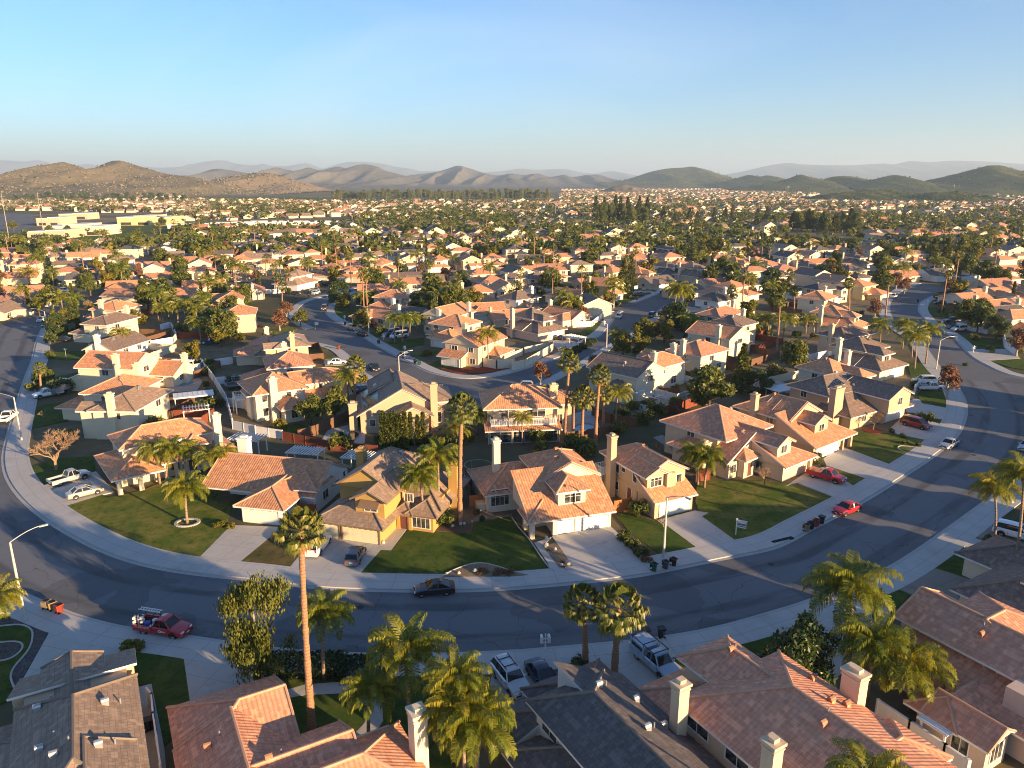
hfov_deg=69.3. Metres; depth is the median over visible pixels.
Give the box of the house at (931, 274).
[917,264,948,281]
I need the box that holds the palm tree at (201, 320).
[184,315,210,340]
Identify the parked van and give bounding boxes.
[382,327,400,336]
[389,329,408,338]
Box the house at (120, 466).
[94,411,237,495]
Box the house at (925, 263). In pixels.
[913,258,953,269]
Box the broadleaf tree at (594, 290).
[582,286,598,296]
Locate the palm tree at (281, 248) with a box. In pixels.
[273,244,285,256]
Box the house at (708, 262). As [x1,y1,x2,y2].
[703,254,730,265]
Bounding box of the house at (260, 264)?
[255,259,283,274]
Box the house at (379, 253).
[369,248,396,259]
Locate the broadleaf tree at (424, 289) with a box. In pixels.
[419,286,429,293]
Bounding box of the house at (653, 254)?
[650,251,675,259]
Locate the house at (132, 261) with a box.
[105,255,135,269]
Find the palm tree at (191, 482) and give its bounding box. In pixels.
[160,469,209,523]
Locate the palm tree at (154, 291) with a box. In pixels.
[143,284,165,318]
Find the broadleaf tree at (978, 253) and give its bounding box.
[971,249,981,259]
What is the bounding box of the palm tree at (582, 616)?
[561,582,600,662]
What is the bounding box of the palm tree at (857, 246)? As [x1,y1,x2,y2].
[853,241,860,252]
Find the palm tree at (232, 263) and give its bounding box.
[223,258,245,285]
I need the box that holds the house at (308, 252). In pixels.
[302,248,326,258]
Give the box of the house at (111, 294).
[94,288,151,308]
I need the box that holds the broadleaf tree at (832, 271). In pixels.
[830,268,842,274]
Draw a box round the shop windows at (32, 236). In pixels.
[31,235,56,237]
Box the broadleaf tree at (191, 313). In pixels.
[187,299,204,315]
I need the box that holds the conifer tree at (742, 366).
[729,342,753,393]
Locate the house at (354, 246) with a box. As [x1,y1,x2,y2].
[334,242,357,252]
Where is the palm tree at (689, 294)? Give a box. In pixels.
[672,284,697,300]
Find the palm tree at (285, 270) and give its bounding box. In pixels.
[282,267,291,281]
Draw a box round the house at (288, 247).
[285,244,306,248]
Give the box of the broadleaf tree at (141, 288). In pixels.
[133,284,156,308]
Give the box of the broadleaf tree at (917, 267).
[911,263,921,270]
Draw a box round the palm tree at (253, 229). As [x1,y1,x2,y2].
[251,224,257,240]
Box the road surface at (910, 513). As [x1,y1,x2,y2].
[0,325,1023,652]
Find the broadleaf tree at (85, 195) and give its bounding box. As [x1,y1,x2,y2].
[83,193,91,199]
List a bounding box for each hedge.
[254,649,351,679]
[313,652,371,680]
[571,347,581,353]
[572,344,586,349]
[579,341,592,346]
[583,337,597,341]
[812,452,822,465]
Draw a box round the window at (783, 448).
[780,444,787,453]
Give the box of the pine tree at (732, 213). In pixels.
[729,204,734,219]
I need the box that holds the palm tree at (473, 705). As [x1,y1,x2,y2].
[421,677,498,767]
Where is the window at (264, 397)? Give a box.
[261,395,267,402]
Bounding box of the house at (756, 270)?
[739,266,766,277]
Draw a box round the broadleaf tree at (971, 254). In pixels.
[962,252,976,261]
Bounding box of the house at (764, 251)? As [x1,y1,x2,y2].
[747,246,766,253]
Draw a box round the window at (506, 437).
[490,432,511,443]
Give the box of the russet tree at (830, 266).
[825,264,835,271]
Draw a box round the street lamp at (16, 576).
[9,523,47,620]
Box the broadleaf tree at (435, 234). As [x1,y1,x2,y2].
[430,231,439,238]
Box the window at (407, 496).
[404,492,413,501]
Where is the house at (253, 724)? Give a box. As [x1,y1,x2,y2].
[165,673,428,767]
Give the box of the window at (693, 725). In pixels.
[687,715,708,743]
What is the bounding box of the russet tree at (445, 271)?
[440,267,451,279]
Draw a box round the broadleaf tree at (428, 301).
[417,290,440,309]
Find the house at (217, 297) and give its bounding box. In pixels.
[205,285,244,307]
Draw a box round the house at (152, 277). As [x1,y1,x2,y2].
[143,270,173,283]
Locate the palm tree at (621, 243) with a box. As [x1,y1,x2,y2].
[612,240,626,254]
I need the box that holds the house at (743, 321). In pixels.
[709,308,758,341]
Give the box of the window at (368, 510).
[364,509,376,512]
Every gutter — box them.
[0,495,993,654]
[1,283,967,592]
[322,300,677,404]
[325,303,623,378]
[918,296,1021,377]
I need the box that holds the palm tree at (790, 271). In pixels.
[784,267,796,291]
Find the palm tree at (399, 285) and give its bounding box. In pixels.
[396,283,405,291]
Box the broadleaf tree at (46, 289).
[37,284,60,308]
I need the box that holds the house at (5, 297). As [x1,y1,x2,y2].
[0,292,30,303]
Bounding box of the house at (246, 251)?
[240,250,255,254]
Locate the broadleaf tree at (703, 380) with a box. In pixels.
[686,363,737,405]
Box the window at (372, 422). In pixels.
[369,419,375,426]
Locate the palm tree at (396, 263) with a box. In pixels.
[392,256,403,277]
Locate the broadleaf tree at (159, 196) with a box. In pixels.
[155,192,162,199]
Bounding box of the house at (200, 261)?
[185,257,212,268]
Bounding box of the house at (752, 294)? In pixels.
[711,279,761,301]
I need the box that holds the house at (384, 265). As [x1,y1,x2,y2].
[368,257,396,273]
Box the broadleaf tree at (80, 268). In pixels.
[75,266,91,272]
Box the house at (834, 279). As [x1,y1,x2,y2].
[813,273,854,284]
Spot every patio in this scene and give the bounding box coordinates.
[166,377,201,391]
[322,424,364,443]
[567,410,598,431]
[634,399,668,413]
[653,435,664,444]
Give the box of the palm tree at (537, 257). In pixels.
[532,255,540,263]
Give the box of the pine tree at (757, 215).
[754,208,760,222]
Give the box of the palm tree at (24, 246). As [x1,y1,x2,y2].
[20,245,29,258]
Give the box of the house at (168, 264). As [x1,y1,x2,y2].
[135,258,171,270]
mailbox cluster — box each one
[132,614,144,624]
[540,633,550,650]
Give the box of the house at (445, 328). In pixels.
[425,308,482,347]
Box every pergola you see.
[182,403,210,421]
[227,432,267,453]
[285,445,325,459]
[340,449,375,466]
[562,334,585,345]
[632,390,666,405]
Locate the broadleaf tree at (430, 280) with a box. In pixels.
[420,272,445,291]
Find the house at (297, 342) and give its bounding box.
[254,331,310,365]
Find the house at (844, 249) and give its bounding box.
[826,244,849,254]
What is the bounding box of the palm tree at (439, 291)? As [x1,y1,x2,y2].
[429,286,445,304]
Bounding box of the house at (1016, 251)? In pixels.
[994,245,1023,258]
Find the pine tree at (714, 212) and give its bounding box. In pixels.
[712,207,715,217]
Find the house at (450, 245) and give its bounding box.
[442,241,460,254]
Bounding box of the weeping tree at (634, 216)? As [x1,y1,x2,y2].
[628,208,636,220]
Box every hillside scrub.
[0,160,233,200]
[210,172,320,194]
[590,168,734,188]
[717,175,778,189]
[737,174,867,192]
[811,189,919,200]
[845,175,956,192]
[908,191,1015,202]
[935,165,1023,194]
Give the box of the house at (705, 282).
[690,278,724,287]
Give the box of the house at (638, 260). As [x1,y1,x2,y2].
[622,256,647,268]
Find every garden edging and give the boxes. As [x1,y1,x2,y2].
[0,624,33,687]
[0,640,23,660]
[441,562,508,576]
[511,517,552,570]
[897,445,919,453]
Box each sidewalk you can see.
[0,478,1021,675]
[5,282,964,589]
[289,287,356,328]
[309,299,684,415]
[326,291,621,378]
[630,280,676,302]
[919,296,1023,377]
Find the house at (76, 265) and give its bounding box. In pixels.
[69,260,104,269]
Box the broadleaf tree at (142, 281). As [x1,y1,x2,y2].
[136,278,150,287]
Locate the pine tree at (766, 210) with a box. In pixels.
[763,206,769,219]
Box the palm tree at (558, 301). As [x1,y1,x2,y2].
[552,298,568,307]
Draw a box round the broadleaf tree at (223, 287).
[210,282,228,293]
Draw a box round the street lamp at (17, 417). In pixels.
[0,393,22,439]
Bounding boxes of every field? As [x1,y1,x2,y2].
[0,225,167,240]
[204,196,323,199]
[262,190,392,195]
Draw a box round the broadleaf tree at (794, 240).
[787,235,800,245]
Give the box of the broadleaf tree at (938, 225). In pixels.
[933,222,943,229]
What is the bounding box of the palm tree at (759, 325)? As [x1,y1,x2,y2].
[747,317,763,330]
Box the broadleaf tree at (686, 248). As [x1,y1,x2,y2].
[682,244,689,257]
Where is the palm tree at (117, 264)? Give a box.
[107,259,133,279]
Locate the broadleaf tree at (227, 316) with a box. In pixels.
[205,308,239,344]
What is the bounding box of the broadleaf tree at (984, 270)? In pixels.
[972,259,996,278]
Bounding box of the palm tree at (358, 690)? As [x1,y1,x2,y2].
[338,660,400,731]
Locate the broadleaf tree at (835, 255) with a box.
[832,250,841,260]
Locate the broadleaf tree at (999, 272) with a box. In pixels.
[993,267,1011,278]
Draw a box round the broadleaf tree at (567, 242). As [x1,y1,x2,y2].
[558,238,574,251]
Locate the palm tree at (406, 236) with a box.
[404,233,413,239]
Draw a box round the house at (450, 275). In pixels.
[447,267,468,280]
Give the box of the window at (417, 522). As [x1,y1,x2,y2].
[412,517,430,529]
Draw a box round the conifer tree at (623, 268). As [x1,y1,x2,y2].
[618,259,631,294]
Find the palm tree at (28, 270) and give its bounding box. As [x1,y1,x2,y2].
[16,264,38,283]
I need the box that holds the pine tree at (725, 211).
[721,207,728,221]
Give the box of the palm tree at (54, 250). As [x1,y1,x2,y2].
[51,245,59,260]
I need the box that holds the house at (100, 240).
[94,238,111,244]
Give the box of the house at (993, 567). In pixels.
[949,534,1023,611]
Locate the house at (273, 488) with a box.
[202,434,350,524]
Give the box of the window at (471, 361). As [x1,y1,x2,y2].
[469,358,474,364]
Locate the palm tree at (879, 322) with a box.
[866,316,895,341]
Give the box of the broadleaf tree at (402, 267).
[396,264,406,271]
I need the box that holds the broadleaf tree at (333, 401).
[318,384,348,415]
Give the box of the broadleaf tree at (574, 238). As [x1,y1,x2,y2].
[571,233,578,241]
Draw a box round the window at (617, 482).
[615,480,618,490]
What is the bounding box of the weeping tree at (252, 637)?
[213,570,300,684]
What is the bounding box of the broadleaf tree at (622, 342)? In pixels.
[611,332,632,354]
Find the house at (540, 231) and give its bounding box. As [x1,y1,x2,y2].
[533,229,546,235]
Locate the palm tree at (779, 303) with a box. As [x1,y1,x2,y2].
[773,294,787,350]
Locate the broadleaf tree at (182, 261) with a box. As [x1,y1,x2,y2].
[170,254,188,269]
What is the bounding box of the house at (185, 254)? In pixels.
[174,251,195,255]
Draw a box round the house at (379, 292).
[369,288,401,304]
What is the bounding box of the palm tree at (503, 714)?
[424,675,517,767]
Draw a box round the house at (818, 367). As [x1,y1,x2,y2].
[794,349,876,380]
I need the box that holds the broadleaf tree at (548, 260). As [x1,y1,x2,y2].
[543,254,552,262]
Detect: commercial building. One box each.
[27,228,83,238]
[36,216,76,225]
[43,223,121,235]
[58,212,99,218]
[116,214,183,224]
[167,223,211,228]
[210,221,256,225]
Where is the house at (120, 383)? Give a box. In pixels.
[54,362,163,420]
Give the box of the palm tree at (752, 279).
[741,272,759,301]
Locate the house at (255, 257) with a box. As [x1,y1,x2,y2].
[244,251,274,266]
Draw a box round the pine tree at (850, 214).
[846,208,855,226]
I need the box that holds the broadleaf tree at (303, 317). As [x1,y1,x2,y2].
[292,309,308,326]
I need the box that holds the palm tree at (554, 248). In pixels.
[549,243,557,262]
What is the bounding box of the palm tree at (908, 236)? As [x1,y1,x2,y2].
[905,230,912,243]
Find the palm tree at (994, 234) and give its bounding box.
[990,230,997,247]
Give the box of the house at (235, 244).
[228,242,240,247]
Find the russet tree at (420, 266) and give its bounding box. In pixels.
[417,263,424,270]
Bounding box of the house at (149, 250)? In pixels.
[139,243,159,254]
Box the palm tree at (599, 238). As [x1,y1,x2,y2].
[592,234,605,243]
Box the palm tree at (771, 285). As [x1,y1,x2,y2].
[760,277,781,307]
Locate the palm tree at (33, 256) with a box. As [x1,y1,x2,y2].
[26,251,45,270]
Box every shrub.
[23,382,42,390]
[31,367,54,382]
[43,333,57,342]
[44,350,55,357]
[46,377,75,391]
[54,428,78,440]
[83,301,95,307]
[118,638,132,650]
[124,639,143,649]
[132,639,145,652]
[142,415,165,423]
[172,323,188,331]
[189,399,208,407]
[190,358,199,363]
[201,365,215,374]
[202,380,210,386]
[203,357,214,365]
[203,387,217,398]
[207,396,225,405]
[211,522,220,527]
[220,520,229,526]
[225,374,239,382]
[226,522,235,529]
[232,331,245,340]
[261,331,276,335]
[272,418,286,428]
[328,432,354,450]
[356,374,367,382]
[373,433,382,442]
[374,325,387,333]
[420,349,432,356]
[426,432,434,442]
[434,433,456,447]
[437,507,454,525]
[458,429,476,443]
[473,508,480,514]
[477,566,488,575]
[492,567,504,575]
[502,568,514,576]
[528,426,553,441]
[532,439,547,450]
[538,289,546,295]
[563,431,584,448]
[570,653,582,665]
[571,436,586,450]
[574,659,587,665]
[579,437,598,456]
[610,420,627,433]
[613,405,630,416]
[615,528,631,541]
[624,537,640,548]
[625,498,648,516]
[626,400,639,409]
[633,408,656,425]
[633,545,650,555]
[639,554,653,562]
[640,400,647,408]
[646,400,667,416]
[657,310,663,316]
[668,395,682,404]
[670,383,679,388]
[765,328,772,335]
[765,364,787,376]
[791,331,801,337]
[809,332,818,338]
[855,309,864,315]
[909,379,919,387]
[914,411,934,421]
[937,307,946,312]
[968,333,980,339]
[981,533,992,540]
[984,345,994,352]
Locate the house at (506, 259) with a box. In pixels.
[482,252,508,263]
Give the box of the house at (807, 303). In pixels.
[796,285,848,314]
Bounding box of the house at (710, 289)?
[696,286,749,308]
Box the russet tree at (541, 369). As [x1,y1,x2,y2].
[533,361,551,385]
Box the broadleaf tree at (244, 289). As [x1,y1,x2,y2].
[230,283,252,304]
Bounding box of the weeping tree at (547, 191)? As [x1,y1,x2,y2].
[545,188,549,199]
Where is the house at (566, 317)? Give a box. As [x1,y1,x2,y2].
[543,299,591,327]
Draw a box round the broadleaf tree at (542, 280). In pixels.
[538,268,550,284]
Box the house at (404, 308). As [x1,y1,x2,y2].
[388,298,428,326]
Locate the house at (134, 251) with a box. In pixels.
[115,245,144,257]
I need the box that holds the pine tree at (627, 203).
[625,196,630,212]
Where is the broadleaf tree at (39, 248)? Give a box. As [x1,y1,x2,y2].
[33,246,48,254]
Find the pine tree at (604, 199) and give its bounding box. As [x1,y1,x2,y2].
[600,197,607,221]
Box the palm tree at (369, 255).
[361,250,378,267]
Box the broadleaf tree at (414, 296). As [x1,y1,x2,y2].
[407,290,423,306]
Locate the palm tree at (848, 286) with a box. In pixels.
[842,277,856,310]
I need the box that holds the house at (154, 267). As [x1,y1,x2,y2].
[141,261,170,277]
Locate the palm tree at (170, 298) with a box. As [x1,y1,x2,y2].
[158,294,178,318]
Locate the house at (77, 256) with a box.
[65,250,101,260]
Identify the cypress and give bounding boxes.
[24,286,30,303]
[68,282,73,307]
[72,298,81,328]
[257,271,260,284]
[378,410,386,449]
[384,412,390,447]
[389,410,396,447]
[395,412,402,448]
[401,410,409,450]
[407,412,414,445]
[414,414,420,445]
[420,411,426,444]
[710,252,713,262]
[1011,281,1016,293]
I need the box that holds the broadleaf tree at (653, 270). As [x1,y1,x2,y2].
[648,265,656,275]
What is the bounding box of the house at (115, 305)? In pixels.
[83,299,141,319]
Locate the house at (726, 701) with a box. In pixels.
[638,633,957,767]
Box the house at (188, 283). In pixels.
[182,279,225,292]
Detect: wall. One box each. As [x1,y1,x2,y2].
[148,343,176,356]
[474,318,491,327]
[482,358,514,368]
[504,346,522,358]
[512,339,553,369]
[524,341,552,352]
[766,232,941,248]
[768,370,798,381]
[777,317,814,332]
[874,698,971,767]
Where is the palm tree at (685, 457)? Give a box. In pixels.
[676,440,716,484]
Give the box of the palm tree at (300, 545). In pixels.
[270,506,327,730]
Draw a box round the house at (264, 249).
[256,244,271,252]
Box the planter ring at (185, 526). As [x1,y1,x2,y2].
[174,518,200,527]
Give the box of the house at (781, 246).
[767,243,797,255]
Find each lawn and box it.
[0,625,30,704]
[32,401,67,428]
[32,456,95,484]
[42,372,77,387]
[48,350,85,359]
[51,331,71,340]
[67,483,236,556]
[134,652,189,746]
[250,669,466,767]
[266,423,307,433]
[269,325,296,333]
[310,347,327,350]
[324,365,342,369]
[325,356,339,359]
[334,309,353,318]
[361,516,548,573]
[370,332,381,336]
[387,338,423,348]
[410,350,437,355]
[427,360,474,368]
[570,319,603,336]
[615,296,635,303]
[615,512,694,553]
[673,635,783,667]
[695,478,830,539]
[824,466,864,484]
[849,430,923,463]
[888,590,909,608]
[908,363,930,377]
[909,413,941,423]
[917,390,945,407]
[928,306,947,317]
[936,555,969,578]
[964,337,1001,347]
[990,358,1023,369]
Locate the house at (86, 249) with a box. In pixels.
[81,248,105,251]
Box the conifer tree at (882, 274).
[876,269,886,290]
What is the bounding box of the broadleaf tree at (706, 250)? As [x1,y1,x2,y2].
[702,246,711,255]
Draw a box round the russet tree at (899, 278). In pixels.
[892,272,902,288]
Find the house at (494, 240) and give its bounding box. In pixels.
[486,238,507,242]
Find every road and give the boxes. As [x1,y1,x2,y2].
[0,284,1023,592]
[28,300,69,318]
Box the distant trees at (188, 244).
[0,188,1023,255]
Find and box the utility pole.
[0,195,8,237]
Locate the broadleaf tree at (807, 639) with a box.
[756,609,841,687]
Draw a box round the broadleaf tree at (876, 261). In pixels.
[873,252,892,268]
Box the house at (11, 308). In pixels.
[0,300,34,320]
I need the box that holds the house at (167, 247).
[152,244,176,250]
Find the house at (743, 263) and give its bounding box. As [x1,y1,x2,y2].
[719,256,749,273]
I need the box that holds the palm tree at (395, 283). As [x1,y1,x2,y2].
[389,278,407,290]
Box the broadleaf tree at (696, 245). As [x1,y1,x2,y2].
[689,242,702,257]
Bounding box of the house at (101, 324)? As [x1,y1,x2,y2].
[68,305,140,342]
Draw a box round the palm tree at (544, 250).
[540,248,548,256]
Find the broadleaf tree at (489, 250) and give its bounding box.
[486,247,498,253]
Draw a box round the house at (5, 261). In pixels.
[0,258,13,271]
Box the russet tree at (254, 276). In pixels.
[250,269,260,283]
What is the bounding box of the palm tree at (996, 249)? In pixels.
[992,244,1001,262]
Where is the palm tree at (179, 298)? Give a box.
[175,297,194,320]
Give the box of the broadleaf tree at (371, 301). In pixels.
[367,289,377,303]
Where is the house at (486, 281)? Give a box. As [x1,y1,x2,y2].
[475,274,508,286]
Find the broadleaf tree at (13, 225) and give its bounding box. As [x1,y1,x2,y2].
[7,220,17,230]
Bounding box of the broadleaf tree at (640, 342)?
[631,331,651,354]
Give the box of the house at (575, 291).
[543,286,584,302]
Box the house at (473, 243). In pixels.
[468,240,488,253]
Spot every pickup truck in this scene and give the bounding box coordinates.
[0,410,18,422]
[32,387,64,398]
[46,468,91,485]
[132,608,193,638]
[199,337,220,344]
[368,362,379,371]
[629,292,643,296]
[637,289,651,293]
[805,466,846,483]
[917,381,943,390]
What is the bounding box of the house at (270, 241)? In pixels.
[262,239,278,244]
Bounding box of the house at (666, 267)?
[652,260,677,277]
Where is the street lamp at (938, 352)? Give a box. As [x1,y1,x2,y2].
[935,336,953,368]
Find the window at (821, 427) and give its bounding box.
[818,423,824,431]
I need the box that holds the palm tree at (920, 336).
[899,328,931,368]
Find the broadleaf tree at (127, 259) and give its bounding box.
[120,257,129,264]
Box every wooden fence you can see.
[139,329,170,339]
[140,302,163,314]
[163,358,220,378]
[167,395,195,419]
[171,407,214,422]
[177,331,229,338]
[282,431,377,452]
[295,503,315,514]
[297,410,348,436]
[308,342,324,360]
[316,280,326,286]
[465,465,470,494]
[469,494,482,507]
[567,426,613,438]
[591,406,636,426]
[614,497,631,512]
[658,387,679,392]
[664,398,699,415]
[674,406,683,414]
[685,362,751,382]
[726,346,779,365]
[751,334,782,348]
[755,327,771,334]
[772,301,802,314]
[938,302,958,309]
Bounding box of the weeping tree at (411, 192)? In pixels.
[409,190,414,199]
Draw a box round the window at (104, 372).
[101,370,108,375]
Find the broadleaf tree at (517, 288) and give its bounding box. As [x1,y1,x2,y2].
[506,287,522,293]
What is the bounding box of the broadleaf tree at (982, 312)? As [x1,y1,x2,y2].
[966,302,996,333]
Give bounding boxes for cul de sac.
[7,256,59,287]
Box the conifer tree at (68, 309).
[64,300,73,322]
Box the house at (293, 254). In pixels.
[281,250,303,260]
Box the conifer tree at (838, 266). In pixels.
[834,257,842,271]
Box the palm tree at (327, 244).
[318,239,333,254]
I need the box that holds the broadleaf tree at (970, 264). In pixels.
[959,255,978,275]
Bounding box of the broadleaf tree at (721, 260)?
[715,255,728,272]
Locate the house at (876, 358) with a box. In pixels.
[821,336,908,380]
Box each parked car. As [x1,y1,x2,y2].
[36,316,44,321]
[52,335,71,341]
[65,484,103,499]
[289,291,300,294]
[305,534,331,556]
[311,290,319,294]
[321,304,327,310]
[322,281,330,284]
[327,358,346,364]
[344,545,366,565]
[347,323,358,330]
[352,384,366,392]
[356,331,367,336]
[397,351,409,358]
[413,578,454,597]
[490,652,529,699]
[516,380,532,384]
[524,657,557,682]
[553,334,568,340]
[615,313,621,318]
[647,311,655,317]
[831,499,862,516]
[890,293,897,298]
[899,414,932,429]
[911,374,936,382]
[933,300,945,303]
[938,437,959,449]
[942,316,960,322]
[945,324,957,328]
[950,324,967,331]
[992,518,1023,539]
[1017,440,1023,450]
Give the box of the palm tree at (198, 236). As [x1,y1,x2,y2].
[193,233,204,240]
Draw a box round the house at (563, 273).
[533,265,570,282]
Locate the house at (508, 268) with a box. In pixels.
[498,264,532,274]
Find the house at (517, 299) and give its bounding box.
[496,285,544,310]
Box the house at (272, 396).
[232,367,352,422]
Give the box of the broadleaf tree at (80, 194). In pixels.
[77,192,84,197]
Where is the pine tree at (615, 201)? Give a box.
[613,194,617,216]
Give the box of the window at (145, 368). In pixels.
[143,364,148,371]
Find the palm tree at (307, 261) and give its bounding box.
[299,256,317,271]
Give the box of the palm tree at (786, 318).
[772,311,800,342]
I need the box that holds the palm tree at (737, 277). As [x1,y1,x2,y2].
[728,269,748,281]
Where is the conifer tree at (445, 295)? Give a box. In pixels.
[442,290,449,305]
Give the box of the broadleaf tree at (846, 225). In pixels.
[840,221,852,232]
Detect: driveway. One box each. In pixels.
[24,633,119,677]
[44,471,114,504]
[184,659,253,699]
[200,525,277,560]
[290,534,381,571]
[324,360,344,365]
[356,381,366,385]
[490,672,534,704]
[548,340,575,349]
[552,526,637,565]
[606,661,681,687]
[659,511,733,546]
[786,467,852,496]
[818,602,891,679]
[824,448,887,477]
[891,420,938,439]
[899,568,968,599]
[905,399,945,419]
[965,538,981,547]
[976,524,1023,545]
[977,349,1019,359]
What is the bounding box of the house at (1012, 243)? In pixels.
[1003,241,1021,245]
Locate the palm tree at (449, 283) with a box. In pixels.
[443,280,462,294]
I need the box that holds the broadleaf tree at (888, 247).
[882,244,898,252]
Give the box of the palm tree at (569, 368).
[556,350,580,445]
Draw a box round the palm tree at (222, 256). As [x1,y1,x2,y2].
[213,252,229,271]
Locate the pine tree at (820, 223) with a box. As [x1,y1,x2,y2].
[815,216,824,232]
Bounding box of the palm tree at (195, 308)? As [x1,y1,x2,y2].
[186,302,206,326]
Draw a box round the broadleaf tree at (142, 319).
[129,309,147,324]
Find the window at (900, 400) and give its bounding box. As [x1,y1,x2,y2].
[897,397,902,404]
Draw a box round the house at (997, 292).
[962,287,1018,298]
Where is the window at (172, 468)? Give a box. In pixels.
[170,462,180,470]
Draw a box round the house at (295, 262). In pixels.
[282,257,312,273]
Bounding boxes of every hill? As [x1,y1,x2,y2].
[0,161,231,199]
[184,164,423,186]
[211,173,335,195]
[313,184,683,189]
[409,166,620,186]
[596,167,733,188]
[600,185,648,192]
[711,175,784,188]
[716,174,866,193]
[797,190,916,200]
[847,175,988,195]
[910,192,1008,201]
[925,165,1023,194]
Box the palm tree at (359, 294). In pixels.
[350,289,371,308]
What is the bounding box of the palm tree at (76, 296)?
[65,291,85,306]
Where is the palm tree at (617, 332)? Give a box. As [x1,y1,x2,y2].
[607,326,627,339]
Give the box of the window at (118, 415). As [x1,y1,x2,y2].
[116,413,121,419]
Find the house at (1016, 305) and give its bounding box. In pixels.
[994,298,1023,311]
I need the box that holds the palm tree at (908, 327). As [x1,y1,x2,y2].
[896,324,924,357]
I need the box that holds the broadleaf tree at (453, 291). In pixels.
[442,285,472,304]
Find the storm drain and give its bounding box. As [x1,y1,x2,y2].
[771,536,793,542]
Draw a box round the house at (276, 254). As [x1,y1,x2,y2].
[270,249,296,258]
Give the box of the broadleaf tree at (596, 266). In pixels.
[592,264,601,273]
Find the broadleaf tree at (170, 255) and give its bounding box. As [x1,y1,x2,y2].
[164,252,175,262]
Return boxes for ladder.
[138,606,162,612]
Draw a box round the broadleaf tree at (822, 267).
[813,264,828,271]
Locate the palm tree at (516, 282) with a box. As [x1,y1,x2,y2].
[509,280,520,289]
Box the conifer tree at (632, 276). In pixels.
[624,256,638,287]
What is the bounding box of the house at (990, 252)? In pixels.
[978,248,1006,258]
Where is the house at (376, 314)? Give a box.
[348,304,402,326]
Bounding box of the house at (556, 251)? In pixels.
[540,247,566,253]
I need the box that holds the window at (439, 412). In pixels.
[438,411,441,422]
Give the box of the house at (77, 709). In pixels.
[0,647,149,767]
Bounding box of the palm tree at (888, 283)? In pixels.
[881,274,895,319]
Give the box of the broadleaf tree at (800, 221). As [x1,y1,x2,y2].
[795,214,809,231]
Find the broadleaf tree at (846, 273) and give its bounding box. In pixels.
[837,267,850,275]
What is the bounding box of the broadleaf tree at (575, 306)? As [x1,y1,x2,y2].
[571,301,586,309]
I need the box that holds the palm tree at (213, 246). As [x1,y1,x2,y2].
[208,240,216,267]
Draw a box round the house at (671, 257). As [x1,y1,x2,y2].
[654,252,688,264]
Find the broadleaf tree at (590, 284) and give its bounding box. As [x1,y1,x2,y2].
[582,280,596,289]
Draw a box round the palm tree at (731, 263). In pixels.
[725,259,740,271]
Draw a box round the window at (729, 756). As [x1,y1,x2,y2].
[724,747,749,767]
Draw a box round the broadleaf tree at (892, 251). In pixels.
[887,248,900,256]
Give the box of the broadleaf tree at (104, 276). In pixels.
[98,270,116,287]
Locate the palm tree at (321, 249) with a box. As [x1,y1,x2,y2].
[318,240,324,265]
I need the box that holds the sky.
[0,0,1023,175]
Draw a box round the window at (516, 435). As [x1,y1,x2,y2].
[513,431,534,442]
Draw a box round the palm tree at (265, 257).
[261,254,270,275]
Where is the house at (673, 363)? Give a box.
[636,342,689,387]
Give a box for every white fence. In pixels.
[145,687,161,767]
[148,322,176,343]
[194,359,202,370]
[200,358,232,423]
[214,357,232,365]
[214,375,240,383]
[225,397,243,408]
[232,420,255,433]
[255,426,282,438]
[265,289,284,293]
[404,288,420,292]
[577,314,601,326]
[654,375,709,399]
[773,381,789,392]
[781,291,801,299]
[806,350,831,361]
[914,379,920,392]
[956,321,987,333]
[961,276,976,281]
[1003,334,1015,354]
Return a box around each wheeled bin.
[40,598,50,609]
[46,599,56,611]
[53,602,63,614]
[143,715,153,732]
[650,561,658,571]
[657,625,666,638]
[662,559,669,568]
[669,556,677,566]
[802,523,810,531]
[807,520,815,528]
[813,518,820,526]
[818,514,825,523]
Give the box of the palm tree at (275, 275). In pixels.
[272,272,283,294]
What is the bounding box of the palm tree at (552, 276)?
[545,266,558,303]
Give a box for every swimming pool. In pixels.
[178,381,195,386]
[329,430,360,439]
[570,423,593,430]
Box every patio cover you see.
[173,389,213,406]
[764,382,790,394]
[916,714,952,741]
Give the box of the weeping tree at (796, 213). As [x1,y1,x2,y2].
[792,211,804,229]
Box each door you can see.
[27,309,34,315]
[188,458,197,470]
[242,508,279,524]
[313,277,324,279]
[320,523,340,538]
[339,278,352,281]
[341,526,380,544]
[400,516,408,528]
[409,266,417,270]
[433,339,444,347]
[441,357,459,367]
[474,315,486,319]
[545,296,555,301]
[549,330,562,339]
[552,321,561,325]
[554,518,575,534]
[574,514,609,530]
[616,294,622,300]
[626,486,631,497]
[659,284,668,289]
[659,497,690,516]
[746,461,752,476]
[749,295,757,300]
[814,446,827,460]
[827,442,838,454]
[862,264,870,267]
[885,409,902,421]
[889,367,902,377]
[937,276,945,281]
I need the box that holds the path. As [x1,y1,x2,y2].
[139,684,165,767]
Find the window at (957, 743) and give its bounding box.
[949,735,969,757]
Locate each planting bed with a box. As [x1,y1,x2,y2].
[0,619,48,684]
[0,642,20,659]
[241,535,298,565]
[435,517,470,533]
[440,367,508,373]
[443,563,526,576]
[470,510,511,522]
[543,543,571,566]
[618,532,657,557]
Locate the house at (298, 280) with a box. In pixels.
[273,269,320,290]
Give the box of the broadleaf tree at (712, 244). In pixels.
[706,241,722,253]
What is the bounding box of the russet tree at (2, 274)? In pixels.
[0,270,6,278]
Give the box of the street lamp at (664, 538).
[662,496,691,557]
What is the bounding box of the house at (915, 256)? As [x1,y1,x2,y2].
[899,250,925,262]

